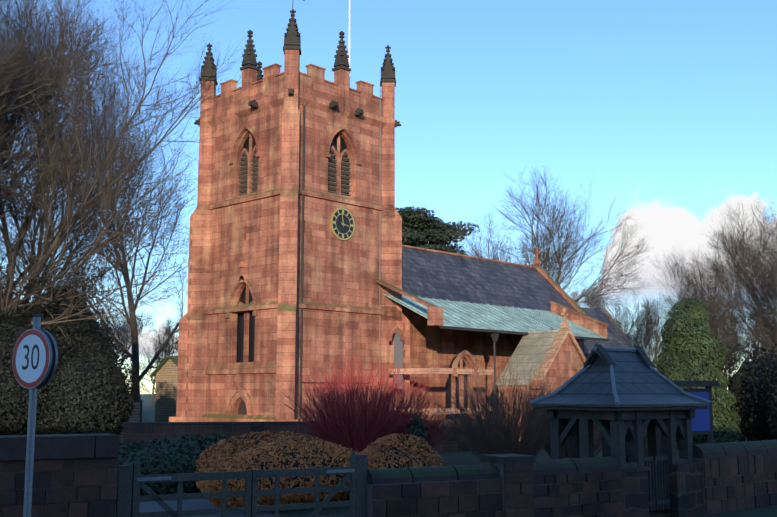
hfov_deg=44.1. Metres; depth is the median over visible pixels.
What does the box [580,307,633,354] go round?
chancel roof
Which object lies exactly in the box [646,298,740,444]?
cypress tree
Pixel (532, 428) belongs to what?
brown twiggy shrub
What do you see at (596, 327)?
aisle walls
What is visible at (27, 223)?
bare tree
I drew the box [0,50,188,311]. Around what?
bare tree
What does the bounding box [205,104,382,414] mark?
tower body
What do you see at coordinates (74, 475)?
churchyard wall
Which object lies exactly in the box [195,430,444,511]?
copper beech hedge
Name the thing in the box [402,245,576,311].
nave roof
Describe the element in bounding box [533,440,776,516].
churchyard wall
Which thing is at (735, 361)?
bare hedgerow tree
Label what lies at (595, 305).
bare tree
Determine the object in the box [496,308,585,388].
porch roof
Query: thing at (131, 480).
field gate pair
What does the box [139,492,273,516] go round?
road and drive
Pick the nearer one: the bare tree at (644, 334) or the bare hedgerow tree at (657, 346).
the bare tree at (644, 334)
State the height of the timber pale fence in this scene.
2.100 m
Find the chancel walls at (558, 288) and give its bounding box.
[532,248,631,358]
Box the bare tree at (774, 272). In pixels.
[734,226,776,326]
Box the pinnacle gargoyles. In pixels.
[194,9,400,147]
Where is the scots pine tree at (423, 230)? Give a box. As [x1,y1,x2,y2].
[396,206,479,254]
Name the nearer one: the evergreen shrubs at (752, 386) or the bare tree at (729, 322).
the evergreen shrubs at (752, 386)
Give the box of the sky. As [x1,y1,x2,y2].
[0,0,776,393]
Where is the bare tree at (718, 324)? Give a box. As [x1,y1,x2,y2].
[644,241,775,433]
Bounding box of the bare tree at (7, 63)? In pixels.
[0,0,157,214]
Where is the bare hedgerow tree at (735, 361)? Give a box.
[723,342,750,376]
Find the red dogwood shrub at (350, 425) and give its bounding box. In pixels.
[277,344,456,466]
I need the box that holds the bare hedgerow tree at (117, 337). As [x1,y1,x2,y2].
[99,312,142,365]
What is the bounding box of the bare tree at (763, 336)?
[733,214,776,360]
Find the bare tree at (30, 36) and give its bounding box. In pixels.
[0,0,132,221]
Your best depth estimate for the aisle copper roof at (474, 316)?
53.34 m
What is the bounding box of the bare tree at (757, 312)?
[714,216,776,359]
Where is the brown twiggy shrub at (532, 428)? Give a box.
[422,357,677,458]
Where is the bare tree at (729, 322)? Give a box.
[664,271,775,398]
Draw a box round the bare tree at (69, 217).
[0,0,242,373]
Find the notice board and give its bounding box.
[672,381,719,442]
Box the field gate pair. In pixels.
[116,451,367,516]
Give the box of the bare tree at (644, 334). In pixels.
[601,293,675,368]
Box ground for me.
[119,394,776,516]
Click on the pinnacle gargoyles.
(251, 70)
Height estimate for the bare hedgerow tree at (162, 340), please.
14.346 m
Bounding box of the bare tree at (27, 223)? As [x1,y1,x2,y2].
[0,0,205,301]
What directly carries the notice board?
on the ground
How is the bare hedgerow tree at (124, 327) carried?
on the ground
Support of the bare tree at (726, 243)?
on the ground
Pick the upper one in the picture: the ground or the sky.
the sky
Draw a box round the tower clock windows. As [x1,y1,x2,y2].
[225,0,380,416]
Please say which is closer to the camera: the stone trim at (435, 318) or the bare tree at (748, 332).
the stone trim at (435, 318)
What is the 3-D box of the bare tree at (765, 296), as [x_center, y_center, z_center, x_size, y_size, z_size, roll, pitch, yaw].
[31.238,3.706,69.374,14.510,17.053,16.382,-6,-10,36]
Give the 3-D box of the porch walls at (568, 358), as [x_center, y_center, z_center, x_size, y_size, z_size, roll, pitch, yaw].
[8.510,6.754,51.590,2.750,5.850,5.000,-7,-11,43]
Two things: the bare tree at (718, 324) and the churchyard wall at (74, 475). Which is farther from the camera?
the bare tree at (718, 324)
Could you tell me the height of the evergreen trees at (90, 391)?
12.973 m
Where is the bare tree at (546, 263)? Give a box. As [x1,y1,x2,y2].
[445,166,652,309]
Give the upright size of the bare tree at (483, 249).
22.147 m
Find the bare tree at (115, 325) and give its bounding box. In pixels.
[93,297,127,349]
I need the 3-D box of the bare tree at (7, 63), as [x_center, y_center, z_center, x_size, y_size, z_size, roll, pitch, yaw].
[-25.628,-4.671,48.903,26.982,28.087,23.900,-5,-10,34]
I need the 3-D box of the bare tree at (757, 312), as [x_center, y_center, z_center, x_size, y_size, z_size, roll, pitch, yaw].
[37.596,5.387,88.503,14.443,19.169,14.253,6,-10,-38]
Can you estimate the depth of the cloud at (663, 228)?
1756.14 m
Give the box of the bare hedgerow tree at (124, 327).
[87,296,158,369]
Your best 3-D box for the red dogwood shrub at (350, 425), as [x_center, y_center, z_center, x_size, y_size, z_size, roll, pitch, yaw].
[-0.802,4.997,32.498,5.257,4.041,5.834,-7,-11,43]
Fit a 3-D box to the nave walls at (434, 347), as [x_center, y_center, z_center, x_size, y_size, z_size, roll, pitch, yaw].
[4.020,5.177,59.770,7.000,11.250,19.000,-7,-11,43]
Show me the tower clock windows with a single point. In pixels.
(341, 168)
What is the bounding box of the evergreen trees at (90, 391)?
[0,253,137,434]
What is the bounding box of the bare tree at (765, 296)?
[715,198,776,349]
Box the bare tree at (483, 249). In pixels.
[452,232,518,261]
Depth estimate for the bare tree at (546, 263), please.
86.70 m
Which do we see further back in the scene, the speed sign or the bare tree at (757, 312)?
the bare tree at (757, 312)
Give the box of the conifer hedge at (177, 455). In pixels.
[118,413,429,495]
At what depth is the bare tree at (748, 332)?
164.10 m
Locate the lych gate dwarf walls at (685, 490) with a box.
[619,459,703,516]
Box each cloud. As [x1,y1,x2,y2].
[113,323,178,354]
[569,193,776,303]
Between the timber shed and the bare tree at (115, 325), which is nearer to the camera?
the timber shed
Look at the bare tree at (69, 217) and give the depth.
49.47 m
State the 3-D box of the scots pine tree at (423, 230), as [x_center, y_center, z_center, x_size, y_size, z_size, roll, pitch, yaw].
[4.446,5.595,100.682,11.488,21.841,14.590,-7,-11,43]
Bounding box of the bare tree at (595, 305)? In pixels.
[568,280,639,340]
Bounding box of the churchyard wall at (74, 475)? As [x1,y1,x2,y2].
[0,433,535,516]
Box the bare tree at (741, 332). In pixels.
[663,283,766,381]
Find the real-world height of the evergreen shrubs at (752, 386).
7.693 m
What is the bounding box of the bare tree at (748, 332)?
[727,296,774,373]
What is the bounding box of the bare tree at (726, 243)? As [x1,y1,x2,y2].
[670,198,776,354]
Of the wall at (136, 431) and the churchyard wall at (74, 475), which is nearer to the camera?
the churchyard wall at (74, 475)
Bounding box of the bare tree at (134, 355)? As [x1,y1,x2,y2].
[12,120,198,401]
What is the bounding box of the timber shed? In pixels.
[150,356,177,421]
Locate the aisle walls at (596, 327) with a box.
[551,303,607,339]
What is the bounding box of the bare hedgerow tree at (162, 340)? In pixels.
[125,304,181,393]
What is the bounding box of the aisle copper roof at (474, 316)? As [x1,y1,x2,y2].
[383,294,608,414]
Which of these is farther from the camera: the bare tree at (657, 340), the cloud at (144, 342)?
the cloud at (144, 342)
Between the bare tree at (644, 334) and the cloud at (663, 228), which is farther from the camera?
the cloud at (663, 228)
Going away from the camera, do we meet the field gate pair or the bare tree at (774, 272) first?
the field gate pair
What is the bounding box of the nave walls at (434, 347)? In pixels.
[402,286,583,419]
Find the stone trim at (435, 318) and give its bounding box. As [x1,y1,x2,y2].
[376,280,608,434]
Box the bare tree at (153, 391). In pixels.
[127,333,173,407]
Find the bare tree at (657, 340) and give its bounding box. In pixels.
[623,290,676,364]
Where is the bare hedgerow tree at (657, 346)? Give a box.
[628,325,664,369]
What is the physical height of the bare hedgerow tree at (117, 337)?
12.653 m
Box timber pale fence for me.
[16,400,142,442]
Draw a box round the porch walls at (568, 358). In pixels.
[498,335,594,440]
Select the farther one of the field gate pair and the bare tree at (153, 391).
the bare tree at (153, 391)
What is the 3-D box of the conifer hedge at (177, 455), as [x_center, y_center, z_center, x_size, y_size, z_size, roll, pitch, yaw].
[-2.860,5.532,26.974,3.503,2.189,12.333,-7,-11,43]
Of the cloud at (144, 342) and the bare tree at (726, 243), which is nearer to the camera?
the bare tree at (726, 243)
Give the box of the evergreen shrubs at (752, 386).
[718,341,776,441]
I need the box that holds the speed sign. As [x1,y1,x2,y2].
[12,314,57,516]
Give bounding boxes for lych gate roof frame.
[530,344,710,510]
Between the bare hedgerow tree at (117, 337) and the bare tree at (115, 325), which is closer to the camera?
the bare hedgerow tree at (117, 337)
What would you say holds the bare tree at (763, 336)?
on the ground
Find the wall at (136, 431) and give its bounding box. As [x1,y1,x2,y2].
[122,419,493,457]
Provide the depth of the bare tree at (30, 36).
58.06 m
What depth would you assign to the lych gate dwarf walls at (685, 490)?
19.09 m

